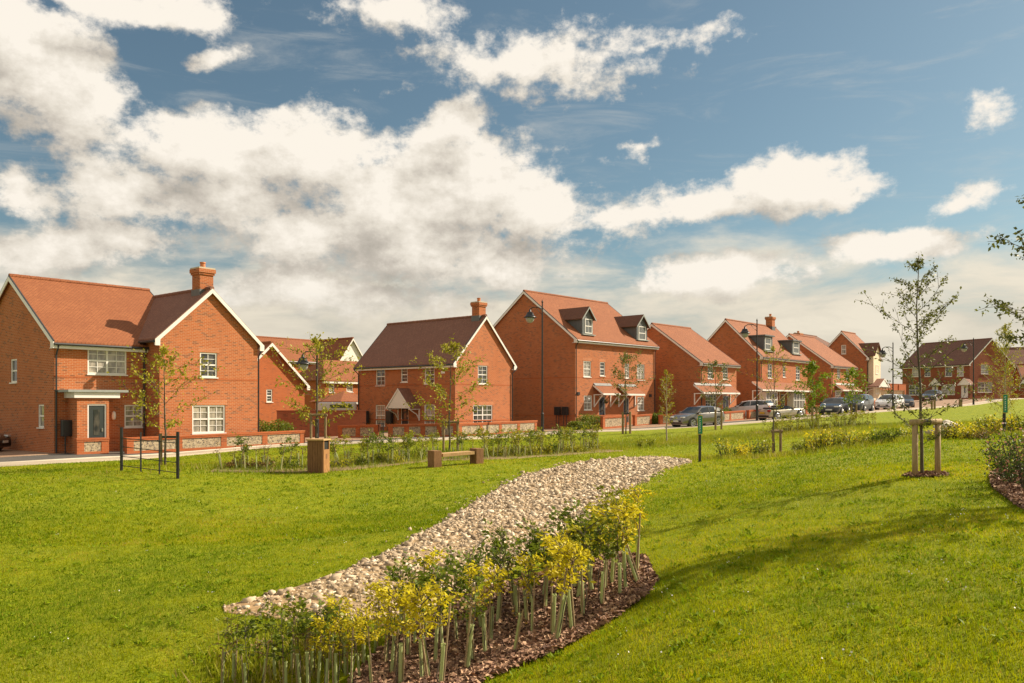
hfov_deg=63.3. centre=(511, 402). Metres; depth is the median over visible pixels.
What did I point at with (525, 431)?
sapling
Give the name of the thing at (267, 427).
hedge
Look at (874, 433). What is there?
shrub
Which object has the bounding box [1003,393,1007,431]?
marker post
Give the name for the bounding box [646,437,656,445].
shrub
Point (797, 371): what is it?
window
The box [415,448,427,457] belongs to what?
shrub
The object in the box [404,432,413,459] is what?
sapling
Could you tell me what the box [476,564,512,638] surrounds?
sapling
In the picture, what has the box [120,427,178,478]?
metal fence
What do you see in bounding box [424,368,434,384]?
window
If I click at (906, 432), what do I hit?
shrub
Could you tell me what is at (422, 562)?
sapling
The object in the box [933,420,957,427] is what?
boulder
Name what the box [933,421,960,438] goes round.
shrub
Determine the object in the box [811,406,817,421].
tree stakes
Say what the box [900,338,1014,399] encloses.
brick house
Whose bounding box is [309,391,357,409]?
brick garage
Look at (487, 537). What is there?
sapling
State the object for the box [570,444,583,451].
shrub
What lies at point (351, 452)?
sapling
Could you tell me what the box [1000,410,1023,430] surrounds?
shrub
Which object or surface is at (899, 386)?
boundary wall
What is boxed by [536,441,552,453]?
shrub
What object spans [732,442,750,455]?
shrub
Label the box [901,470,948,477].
tree bark mulch
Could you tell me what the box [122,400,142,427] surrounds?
window
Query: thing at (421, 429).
garden wall
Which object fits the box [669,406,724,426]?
parked car
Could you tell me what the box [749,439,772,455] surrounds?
shrub
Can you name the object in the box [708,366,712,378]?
window
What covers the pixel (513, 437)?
sapling
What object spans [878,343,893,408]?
street lamp
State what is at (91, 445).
garden wall
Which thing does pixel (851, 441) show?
shrub
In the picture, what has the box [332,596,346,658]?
sapling
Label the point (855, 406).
tree stakes
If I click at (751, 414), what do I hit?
garden wall
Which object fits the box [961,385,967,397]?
door
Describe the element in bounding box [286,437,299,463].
sapling
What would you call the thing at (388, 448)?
sapling
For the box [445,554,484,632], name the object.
sapling
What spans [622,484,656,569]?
sapling
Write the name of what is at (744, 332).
street lamp
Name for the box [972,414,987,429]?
shrub
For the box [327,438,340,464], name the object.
sapling
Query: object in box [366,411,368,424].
meter box
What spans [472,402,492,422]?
window
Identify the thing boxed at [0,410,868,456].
forecourt paving
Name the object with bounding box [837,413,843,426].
sapling
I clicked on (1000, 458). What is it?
shrub
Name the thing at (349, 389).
window
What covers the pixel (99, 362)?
window
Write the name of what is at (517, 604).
sapling
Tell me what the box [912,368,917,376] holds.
window
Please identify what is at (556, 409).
cabinet door
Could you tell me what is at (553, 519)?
sapling
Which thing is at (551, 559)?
sapling
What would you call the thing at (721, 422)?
tree stakes
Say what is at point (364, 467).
verge soil
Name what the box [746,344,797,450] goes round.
young tree
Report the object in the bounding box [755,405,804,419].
parked car
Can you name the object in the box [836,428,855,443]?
shrub
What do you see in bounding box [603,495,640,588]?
sapling
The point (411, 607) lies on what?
sapling
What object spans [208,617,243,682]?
sapling
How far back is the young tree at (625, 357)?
50.49 m
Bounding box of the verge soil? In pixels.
[211,449,622,472]
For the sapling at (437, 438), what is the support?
on the ground at (968, 413)
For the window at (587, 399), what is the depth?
67.61 m
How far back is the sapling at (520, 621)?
9.29 m
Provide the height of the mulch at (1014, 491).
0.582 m
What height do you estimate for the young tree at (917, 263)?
4.666 m
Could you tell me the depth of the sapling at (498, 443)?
31.27 m
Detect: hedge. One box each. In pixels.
[257,418,295,431]
[566,420,589,429]
[576,413,600,428]
[651,412,661,423]
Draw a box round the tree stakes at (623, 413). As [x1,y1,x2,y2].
[622,412,630,433]
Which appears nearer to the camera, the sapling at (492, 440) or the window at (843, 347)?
the sapling at (492, 440)
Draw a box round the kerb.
[0,398,1017,462]
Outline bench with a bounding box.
[428,448,483,467]
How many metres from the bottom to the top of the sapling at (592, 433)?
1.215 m
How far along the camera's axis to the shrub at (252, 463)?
26.57 m
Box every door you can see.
[64,421,71,434]
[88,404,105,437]
[386,412,389,422]
[401,408,407,423]
[554,407,558,414]
[562,407,565,414]
[599,396,604,416]
[623,397,628,421]
[723,395,728,408]
[781,394,784,405]
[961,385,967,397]
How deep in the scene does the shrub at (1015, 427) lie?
27.24 m
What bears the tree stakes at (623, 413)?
on the ground at (968, 413)
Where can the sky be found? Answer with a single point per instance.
(340, 168)
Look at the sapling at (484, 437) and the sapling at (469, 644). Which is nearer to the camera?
the sapling at (469, 644)
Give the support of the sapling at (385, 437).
on the verge soil
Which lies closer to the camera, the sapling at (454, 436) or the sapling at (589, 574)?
the sapling at (589, 574)
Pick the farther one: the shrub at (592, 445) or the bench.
the shrub at (592, 445)
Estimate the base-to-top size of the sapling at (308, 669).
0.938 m
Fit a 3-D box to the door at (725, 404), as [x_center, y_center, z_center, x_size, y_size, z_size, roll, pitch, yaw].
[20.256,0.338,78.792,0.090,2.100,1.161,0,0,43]
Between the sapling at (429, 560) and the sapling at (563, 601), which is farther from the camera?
the sapling at (429, 560)
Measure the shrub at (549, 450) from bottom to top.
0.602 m
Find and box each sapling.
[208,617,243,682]
[213,440,221,468]
[215,600,249,682]
[229,432,251,466]
[229,449,236,467]
[230,607,265,682]
[237,437,252,462]
[239,440,246,466]
[250,623,276,682]
[253,447,261,468]
[257,598,291,679]
[259,608,300,682]
[261,443,269,467]
[266,440,271,468]
[275,591,312,671]
[276,601,309,682]
[277,436,291,469]
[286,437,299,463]
[292,442,299,465]
[295,627,328,682]
[299,593,338,674]
[303,595,344,682]
[308,613,341,682]
[318,594,354,667]
[322,592,358,675]
[327,436,339,464]
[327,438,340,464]
[331,605,371,682]
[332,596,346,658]
[332,618,356,682]
[335,611,366,675]
[339,434,350,462]
[344,602,385,682]
[346,439,354,465]
[347,589,370,662]
[358,438,366,458]
[362,432,376,463]
[363,582,387,651]
[366,429,382,461]
[367,576,421,661]
[369,591,399,672]
[370,431,383,454]
[372,580,420,682]
[376,434,386,455]
[384,438,392,461]
[384,551,421,636]
[386,434,400,463]
[391,583,427,676]
[392,563,433,654]
[394,558,426,643]
[395,583,451,676]
[397,435,409,456]
[401,432,412,460]
[401,435,413,460]
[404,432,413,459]
[409,547,448,633]
[410,438,421,459]
[415,547,448,617]
[416,433,426,455]
[417,561,463,647]
[417,576,464,681]
[419,564,456,662]
[420,437,428,457]
[424,435,433,454]
[428,557,470,639]
[429,430,437,449]
[431,432,441,449]
[444,538,490,626]
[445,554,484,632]
[448,433,456,451]
[449,575,487,667]
[451,570,490,658]
[453,431,464,450]
[454,428,466,446]
[456,556,494,650]
[458,431,471,450]
[467,431,477,447]
[474,426,489,447]
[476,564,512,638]
[477,427,489,456]
[477,430,488,457]
[479,536,523,621]
[481,518,530,604]
[481,527,512,602]
[488,432,497,456]
[492,429,504,455]
[493,434,502,455]
[494,550,519,615]
[498,428,507,446]
[498,431,509,456]
[501,433,508,457]
[506,428,516,454]
[506,536,543,620]
[511,428,519,451]
[511,551,544,630]
[512,433,522,456]
[512,563,553,649]
[514,430,523,451]
[514,520,555,602]
[522,517,557,607]
[523,426,538,455]
[523,429,532,453]
[526,529,563,593]
[535,529,581,628]
[537,430,546,454]
[541,529,571,598]
[545,510,583,596]
[545,540,602,638]
[546,427,555,447]
[546,535,586,633]
[552,498,597,589]
[553,424,567,453]
[557,426,569,450]
[558,500,586,586]
[561,427,569,450]
[564,516,607,616]
[565,427,577,452]
[568,502,610,596]
[576,429,583,445]
[578,512,620,603]
[581,427,589,450]
[583,502,639,582]
[587,497,618,573]
[587,504,613,587]
[588,424,597,444]
[591,423,602,447]
[593,485,628,568]
[595,492,633,582]
[601,505,638,592]
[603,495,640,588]
[605,498,644,567]
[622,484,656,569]
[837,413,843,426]
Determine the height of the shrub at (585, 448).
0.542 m
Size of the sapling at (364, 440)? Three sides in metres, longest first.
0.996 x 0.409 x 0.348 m
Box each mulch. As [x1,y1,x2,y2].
[347,550,659,682]
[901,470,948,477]
[988,467,1023,508]
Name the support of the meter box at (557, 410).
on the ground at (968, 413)
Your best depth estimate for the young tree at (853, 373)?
61.76 m
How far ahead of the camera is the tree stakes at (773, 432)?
28.96 m
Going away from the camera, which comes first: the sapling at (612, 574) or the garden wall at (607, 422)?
the sapling at (612, 574)
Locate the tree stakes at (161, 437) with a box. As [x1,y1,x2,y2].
[159,433,175,464]
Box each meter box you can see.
[61,420,71,453]
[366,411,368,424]
[386,411,392,423]
[554,407,560,428]
[561,407,568,428]
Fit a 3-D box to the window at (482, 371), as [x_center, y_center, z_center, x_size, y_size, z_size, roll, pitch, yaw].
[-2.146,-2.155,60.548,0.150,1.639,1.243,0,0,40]
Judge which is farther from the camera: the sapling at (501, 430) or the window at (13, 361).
the window at (13, 361)
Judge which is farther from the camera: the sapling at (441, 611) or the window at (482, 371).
the window at (482, 371)
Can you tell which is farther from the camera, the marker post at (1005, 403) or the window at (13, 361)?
the window at (13, 361)
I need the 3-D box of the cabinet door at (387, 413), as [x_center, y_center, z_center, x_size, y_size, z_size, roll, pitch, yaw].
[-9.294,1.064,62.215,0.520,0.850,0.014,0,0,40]
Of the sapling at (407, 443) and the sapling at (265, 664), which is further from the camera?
the sapling at (407, 443)
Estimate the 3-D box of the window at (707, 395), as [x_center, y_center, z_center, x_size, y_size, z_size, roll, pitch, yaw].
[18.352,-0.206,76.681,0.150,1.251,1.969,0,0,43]
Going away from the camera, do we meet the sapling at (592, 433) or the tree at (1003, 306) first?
the tree at (1003, 306)
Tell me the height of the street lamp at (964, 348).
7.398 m
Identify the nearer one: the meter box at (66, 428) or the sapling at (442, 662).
the sapling at (442, 662)
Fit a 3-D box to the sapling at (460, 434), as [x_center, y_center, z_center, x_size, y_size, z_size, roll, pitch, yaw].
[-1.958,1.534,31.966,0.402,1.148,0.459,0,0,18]
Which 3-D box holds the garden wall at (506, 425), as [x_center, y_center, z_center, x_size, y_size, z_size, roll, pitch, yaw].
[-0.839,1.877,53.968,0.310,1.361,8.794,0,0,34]
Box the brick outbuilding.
[257,341,310,431]
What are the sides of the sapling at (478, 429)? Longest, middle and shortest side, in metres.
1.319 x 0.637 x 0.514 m
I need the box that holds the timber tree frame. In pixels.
[909,419,942,474]
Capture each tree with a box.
[106,344,224,464]
[261,332,371,437]
[403,333,492,450]
[601,350,653,433]
[658,369,676,441]
[695,359,741,424]
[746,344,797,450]
[785,357,839,418]
[829,367,870,413]
[854,252,981,472]
[971,321,1023,412]
[974,195,1023,391]
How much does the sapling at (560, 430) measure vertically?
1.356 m
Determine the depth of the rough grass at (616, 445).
25.97 m
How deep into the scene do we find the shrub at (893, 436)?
25.83 m
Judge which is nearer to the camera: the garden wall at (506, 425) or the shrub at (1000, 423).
the shrub at (1000, 423)
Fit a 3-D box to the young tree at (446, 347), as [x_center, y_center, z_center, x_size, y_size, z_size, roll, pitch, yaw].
[-2.768,-0.329,33.026,3.214,4.917,3.796,0,0,42]
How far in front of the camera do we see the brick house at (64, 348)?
39.19 m
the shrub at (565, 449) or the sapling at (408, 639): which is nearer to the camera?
the sapling at (408, 639)
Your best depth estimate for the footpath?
37.49 m
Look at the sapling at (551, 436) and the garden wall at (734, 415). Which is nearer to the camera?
the sapling at (551, 436)
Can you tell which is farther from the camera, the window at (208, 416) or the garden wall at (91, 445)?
the window at (208, 416)
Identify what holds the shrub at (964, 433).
on the ground at (968, 413)
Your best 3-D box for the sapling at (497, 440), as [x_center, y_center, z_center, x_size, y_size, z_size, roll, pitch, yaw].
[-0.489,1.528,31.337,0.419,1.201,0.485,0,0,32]
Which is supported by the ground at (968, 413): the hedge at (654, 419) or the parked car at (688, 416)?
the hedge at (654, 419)
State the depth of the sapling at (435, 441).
31.07 m
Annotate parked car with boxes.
[0,433,10,449]
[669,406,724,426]
[728,400,772,416]
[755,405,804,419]
[819,397,849,414]
[843,394,873,412]
[874,394,904,409]
[897,394,914,407]
[922,390,942,401]
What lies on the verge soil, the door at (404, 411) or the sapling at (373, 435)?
the sapling at (373, 435)
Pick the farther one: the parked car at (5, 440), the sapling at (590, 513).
the parked car at (5, 440)
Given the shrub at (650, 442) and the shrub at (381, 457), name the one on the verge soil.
the shrub at (381, 457)
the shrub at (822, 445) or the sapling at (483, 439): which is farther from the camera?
the sapling at (483, 439)
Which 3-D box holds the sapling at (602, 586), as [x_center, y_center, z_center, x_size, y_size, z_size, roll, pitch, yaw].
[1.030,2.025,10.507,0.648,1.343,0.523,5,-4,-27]
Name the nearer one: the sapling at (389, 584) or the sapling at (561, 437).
the sapling at (389, 584)
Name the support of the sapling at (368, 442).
on the verge soil
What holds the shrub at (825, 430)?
on the ground at (968, 413)
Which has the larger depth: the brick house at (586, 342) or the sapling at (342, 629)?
the brick house at (586, 342)
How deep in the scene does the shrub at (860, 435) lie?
27.04 m
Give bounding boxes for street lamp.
[296,347,318,437]
[524,300,543,431]
[739,320,757,420]
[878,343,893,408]
[960,337,974,404]
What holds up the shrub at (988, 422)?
on the ground at (968, 413)
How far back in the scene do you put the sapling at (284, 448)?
26.03 m
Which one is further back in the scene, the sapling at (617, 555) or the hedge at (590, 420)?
the hedge at (590, 420)
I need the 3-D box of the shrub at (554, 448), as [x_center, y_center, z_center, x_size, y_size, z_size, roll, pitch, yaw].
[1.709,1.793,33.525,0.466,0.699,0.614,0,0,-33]
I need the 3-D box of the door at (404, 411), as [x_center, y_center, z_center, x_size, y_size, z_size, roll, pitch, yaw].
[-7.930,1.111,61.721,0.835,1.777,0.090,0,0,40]
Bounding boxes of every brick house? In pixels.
[0,262,264,453]
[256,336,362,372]
[353,298,517,430]
[493,290,659,428]
[647,323,740,414]
[707,314,811,417]
[786,331,860,405]
[803,334,829,345]
[828,331,889,399]
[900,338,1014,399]
[1002,347,1023,397]
[1011,364,1023,397]
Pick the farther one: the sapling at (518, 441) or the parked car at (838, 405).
the parked car at (838, 405)
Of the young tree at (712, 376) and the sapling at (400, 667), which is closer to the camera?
the sapling at (400, 667)
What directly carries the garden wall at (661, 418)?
on the ground at (968, 413)
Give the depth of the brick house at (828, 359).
95.08 m
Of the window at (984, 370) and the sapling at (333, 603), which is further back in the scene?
the window at (984, 370)
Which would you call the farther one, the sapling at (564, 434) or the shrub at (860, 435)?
the sapling at (564, 434)
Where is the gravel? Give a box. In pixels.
[223,455,691,633]
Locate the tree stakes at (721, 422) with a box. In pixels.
[714,409,722,429]
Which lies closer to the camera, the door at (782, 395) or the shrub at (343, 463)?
the shrub at (343, 463)
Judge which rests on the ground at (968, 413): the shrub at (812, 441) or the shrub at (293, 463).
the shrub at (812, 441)
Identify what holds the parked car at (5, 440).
on the ground at (968, 413)
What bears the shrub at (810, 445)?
on the ground at (968, 413)
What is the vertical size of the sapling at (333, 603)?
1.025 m
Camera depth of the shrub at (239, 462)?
26.50 m
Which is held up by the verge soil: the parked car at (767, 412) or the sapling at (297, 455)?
the sapling at (297, 455)
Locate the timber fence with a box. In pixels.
[880,390,904,395]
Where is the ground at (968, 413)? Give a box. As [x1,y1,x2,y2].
[0,399,1023,682]
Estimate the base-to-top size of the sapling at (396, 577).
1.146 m
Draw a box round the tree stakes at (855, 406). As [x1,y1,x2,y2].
[850,404,856,418]
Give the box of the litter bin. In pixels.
[306,438,330,472]
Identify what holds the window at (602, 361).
in the brick house at (586, 342)
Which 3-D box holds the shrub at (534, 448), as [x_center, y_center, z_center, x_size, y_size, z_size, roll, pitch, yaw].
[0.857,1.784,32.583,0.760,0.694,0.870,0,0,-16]
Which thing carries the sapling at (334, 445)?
on the verge soil
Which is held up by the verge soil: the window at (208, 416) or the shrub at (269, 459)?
the shrub at (269, 459)
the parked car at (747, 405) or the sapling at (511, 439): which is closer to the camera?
the sapling at (511, 439)
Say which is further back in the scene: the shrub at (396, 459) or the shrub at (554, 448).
the shrub at (554, 448)
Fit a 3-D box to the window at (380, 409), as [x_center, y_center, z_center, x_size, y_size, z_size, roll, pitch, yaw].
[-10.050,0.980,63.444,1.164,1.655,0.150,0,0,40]
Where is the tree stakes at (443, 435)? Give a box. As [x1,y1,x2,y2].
[442,421,458,450]
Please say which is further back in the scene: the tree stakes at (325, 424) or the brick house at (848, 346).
the brick house at (848, 346)
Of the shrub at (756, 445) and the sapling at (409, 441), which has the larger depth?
the shrub at (756, 445)
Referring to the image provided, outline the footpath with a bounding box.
[0,398,1023,466]
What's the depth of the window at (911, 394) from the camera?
139.82 m
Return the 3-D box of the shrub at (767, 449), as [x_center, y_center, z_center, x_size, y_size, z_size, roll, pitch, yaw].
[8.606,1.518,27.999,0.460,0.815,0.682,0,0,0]
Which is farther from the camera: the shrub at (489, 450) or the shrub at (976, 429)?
the shrub at (489, 450)
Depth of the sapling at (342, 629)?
9.55 m
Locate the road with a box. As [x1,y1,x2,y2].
[0,399,997,461]
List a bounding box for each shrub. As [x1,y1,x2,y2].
[223,459,239,467]
[227,453,249,467]
[245,457,260,467]
[249,456,277,468]
[259,454,279,464]
[279,454,295,464]
[283,456,301,467]
[330,455,356,466]
[350,455,370,463]
[355,452,367,464]
[365,451,385,459]
[374,448,390,461]
[389,449,407,462]
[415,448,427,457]
[480,444,495,455]
[488,445,501,455]
[508,443,524,455]
[517,443,533,454]
[527,439,542,454]
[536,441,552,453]
[542,442,552,453]
[548,441,557,453]
[554,444,570,452]
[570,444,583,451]
[580,441,591,451]
[584,439,598,449]
[633,437,646,446]
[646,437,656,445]
[712,437,734,456]
[718,438,738,455]
[726,444,742,454]
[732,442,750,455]
[736,440,755,454]
[745,436,764,454]
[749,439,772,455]
[758,436,771,453]
[790,442,802,450]
[794,421,806,429]
[797,437,811,450]
[803,431,818,449]
[806,427,829,448]
[811,433,829,449]
[821,427,835,446]
[821,429,841,448]
[831,427,847,445]
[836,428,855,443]
[839,431,862,447]
[858,433,868,441]
[862,434,879,442]
[864,426,882,436]
[874,427,896,441]
[881,427,905,440]
[889,427,907,438]
[900,424,911,436]
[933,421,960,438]
[942,429,955,439]
[946,427,963,438]
[953,426,986,439]
[957,428,974,438]
[960,421,991,436]
[968,425,1000,438]
[971,420,1023,482]
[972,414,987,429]
[974,435,1018,475]
[983,415,997,430]
[985,414,1006,431]
[987,413,1001,431]
[988,416,1017,430]
[993,414,1023,487]
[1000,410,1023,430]
[1000,415,1017,430]
[1010,411,1023,431]
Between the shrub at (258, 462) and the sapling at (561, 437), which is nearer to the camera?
the shrub at (258, 462)
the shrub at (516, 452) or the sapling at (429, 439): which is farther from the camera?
the shrub at (516, 452)
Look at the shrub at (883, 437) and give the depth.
25.78 m
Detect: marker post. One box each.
[698,415,702,461]
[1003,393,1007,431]
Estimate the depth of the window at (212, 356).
40.59 m
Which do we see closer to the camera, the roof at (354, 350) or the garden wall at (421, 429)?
the garden wall at (421, 429)
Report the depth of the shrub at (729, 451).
29.45 m
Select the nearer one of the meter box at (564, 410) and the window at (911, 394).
the meter box at (564, 410)
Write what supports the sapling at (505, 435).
on the verge soil
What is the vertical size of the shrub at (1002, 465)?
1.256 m
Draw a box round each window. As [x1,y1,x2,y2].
[9,359,16,383]
[36,404,43,428]
[87,350,127,375]
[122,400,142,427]
[190,400,226,434]
[198,347,218,378]
[266,389,272,402]
[346,384,353,392]
[376,370,384,384]
[376,405,384,426]
[400,369,407,382]
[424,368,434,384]
[424,404,434,423]
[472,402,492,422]
[477,362,488,384]
[583,358,591,377]
[584,395,592,410]
[599,359,605,376]
[625,361,629,378]
[636,361,644,380]
[637,397,644,410]
[706,394,715,406]
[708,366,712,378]
[723,367,727,379]
[768,364,772,378]
[796,366,800,380]
[841,345,845,353]
[909,385,921,395]
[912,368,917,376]
[925,368,929,376]
[942,384,954,394]
[945,367,951,376]
[957,367,963,376]
[977,380,991,392]
[981,363,988,373]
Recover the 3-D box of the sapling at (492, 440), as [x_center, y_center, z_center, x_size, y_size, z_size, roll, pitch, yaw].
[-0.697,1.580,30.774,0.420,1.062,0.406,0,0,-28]
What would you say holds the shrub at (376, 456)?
on the verge soil
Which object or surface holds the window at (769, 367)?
in the brick house at (727, 339)
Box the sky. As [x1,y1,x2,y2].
[0,0,1023,383]
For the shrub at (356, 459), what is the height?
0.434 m
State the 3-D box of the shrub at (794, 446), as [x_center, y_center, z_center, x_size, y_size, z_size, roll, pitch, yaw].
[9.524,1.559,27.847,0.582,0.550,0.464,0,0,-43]
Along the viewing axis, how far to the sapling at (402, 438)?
28.49 m
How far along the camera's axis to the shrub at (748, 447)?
29.50 m
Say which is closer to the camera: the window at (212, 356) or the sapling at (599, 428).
the sapling at (599, 428)
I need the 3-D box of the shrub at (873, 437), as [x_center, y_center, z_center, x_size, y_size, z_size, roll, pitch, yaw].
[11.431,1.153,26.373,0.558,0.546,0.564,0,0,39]
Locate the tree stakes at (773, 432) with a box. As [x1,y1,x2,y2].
[771,430,782,453]
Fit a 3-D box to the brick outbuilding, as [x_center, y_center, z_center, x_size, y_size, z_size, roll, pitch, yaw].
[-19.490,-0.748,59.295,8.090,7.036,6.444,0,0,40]
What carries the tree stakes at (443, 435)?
on the ground at (968, 413)
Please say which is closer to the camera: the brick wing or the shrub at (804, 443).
the shrub at (804, 443)
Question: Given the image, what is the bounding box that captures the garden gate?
[379,423,383,436]
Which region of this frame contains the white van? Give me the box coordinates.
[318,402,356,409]
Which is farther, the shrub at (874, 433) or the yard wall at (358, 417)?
the yard wall at (358, 417)
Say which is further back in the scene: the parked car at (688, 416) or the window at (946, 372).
the window at (946, 372)
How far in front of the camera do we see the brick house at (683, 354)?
77.56 m
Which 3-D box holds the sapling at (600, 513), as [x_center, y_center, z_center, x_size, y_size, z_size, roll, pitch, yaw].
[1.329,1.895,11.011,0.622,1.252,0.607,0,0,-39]
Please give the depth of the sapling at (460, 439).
31.43 m
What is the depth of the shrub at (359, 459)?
27.31 m
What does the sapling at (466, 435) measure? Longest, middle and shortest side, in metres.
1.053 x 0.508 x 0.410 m
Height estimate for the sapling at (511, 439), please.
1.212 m
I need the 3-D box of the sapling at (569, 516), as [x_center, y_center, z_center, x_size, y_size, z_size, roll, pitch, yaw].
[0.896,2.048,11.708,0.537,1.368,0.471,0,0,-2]
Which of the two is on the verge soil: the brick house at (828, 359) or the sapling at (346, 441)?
the sapling at (346, 441)
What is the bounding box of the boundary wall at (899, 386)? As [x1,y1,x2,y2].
[880,384,905,393]
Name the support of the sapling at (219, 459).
on the verge soil
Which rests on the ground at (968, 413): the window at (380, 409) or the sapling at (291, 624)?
the sapling at (291, 624)
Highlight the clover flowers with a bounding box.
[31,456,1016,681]
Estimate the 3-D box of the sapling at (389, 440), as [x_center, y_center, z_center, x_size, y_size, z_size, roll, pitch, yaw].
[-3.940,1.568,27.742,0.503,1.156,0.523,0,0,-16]
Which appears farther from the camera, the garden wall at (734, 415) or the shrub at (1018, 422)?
the garden wall at (734, 415)
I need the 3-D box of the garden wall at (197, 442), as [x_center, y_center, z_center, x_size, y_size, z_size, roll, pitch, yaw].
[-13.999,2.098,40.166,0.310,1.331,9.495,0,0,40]
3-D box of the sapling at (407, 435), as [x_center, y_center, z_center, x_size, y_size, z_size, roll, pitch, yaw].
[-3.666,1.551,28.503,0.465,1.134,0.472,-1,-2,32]
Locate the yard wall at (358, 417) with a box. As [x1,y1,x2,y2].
[276,410,365,436]
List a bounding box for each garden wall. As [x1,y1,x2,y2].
[73,437,109,454]
[124,430,305,453]
[337,425,378,437]
[387,423,455,436]
[459,420,537,435]
[600,415,627,428]
[632,414,652,425]
[658,414,674,424]
[725,410,745,420]
[746,409,755,418]
[803,405,819,413]
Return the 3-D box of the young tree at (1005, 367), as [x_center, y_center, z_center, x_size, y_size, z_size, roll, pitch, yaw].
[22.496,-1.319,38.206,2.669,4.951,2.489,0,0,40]
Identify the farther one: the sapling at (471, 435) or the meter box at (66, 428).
the meter box at (66, 428)
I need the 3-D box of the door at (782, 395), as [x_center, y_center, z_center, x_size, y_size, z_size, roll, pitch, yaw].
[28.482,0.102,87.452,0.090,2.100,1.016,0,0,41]
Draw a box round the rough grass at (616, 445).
[106,419,1023,682]
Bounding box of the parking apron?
[874,399,986,410]
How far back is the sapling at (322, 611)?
9.30 m
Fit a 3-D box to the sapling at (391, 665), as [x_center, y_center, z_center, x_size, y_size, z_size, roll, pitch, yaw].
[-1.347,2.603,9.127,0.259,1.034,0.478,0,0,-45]
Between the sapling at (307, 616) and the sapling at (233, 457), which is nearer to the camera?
the sapling at (307, 616)
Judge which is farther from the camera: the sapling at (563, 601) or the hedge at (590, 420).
the hedge at (590, 420)
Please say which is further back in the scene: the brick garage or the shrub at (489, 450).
the brick garage
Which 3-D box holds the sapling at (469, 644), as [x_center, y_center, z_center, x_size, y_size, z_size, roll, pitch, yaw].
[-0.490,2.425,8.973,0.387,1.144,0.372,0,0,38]
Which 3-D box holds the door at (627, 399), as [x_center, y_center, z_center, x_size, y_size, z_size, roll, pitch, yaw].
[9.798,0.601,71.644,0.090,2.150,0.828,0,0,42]
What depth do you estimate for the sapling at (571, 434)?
33.99 m
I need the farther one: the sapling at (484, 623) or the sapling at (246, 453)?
the sapling at (246, 453)
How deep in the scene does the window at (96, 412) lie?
36.82 m
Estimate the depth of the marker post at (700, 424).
25.94 m
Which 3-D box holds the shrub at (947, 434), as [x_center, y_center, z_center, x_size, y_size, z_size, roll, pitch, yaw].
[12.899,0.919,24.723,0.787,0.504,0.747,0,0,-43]
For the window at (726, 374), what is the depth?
78.86 m
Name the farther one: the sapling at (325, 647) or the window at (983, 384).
the window at (983, 384)
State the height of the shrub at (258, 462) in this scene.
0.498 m
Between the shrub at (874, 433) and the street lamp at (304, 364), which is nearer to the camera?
the shrub at (874, 433)
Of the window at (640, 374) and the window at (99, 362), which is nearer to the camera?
the window at (99, 362)
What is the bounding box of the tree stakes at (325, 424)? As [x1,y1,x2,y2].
[309,414,327,438]
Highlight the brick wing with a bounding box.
[299,360,357,409]
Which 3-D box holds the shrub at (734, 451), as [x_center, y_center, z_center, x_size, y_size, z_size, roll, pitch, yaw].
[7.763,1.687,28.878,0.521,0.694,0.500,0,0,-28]
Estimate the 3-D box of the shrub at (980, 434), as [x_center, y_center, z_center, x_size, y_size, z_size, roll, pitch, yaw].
[13.368,0.854,23.352,0.968,0.464,0.699,0,0,-42]
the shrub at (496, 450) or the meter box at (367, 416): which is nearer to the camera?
the shrub at (496, 450)

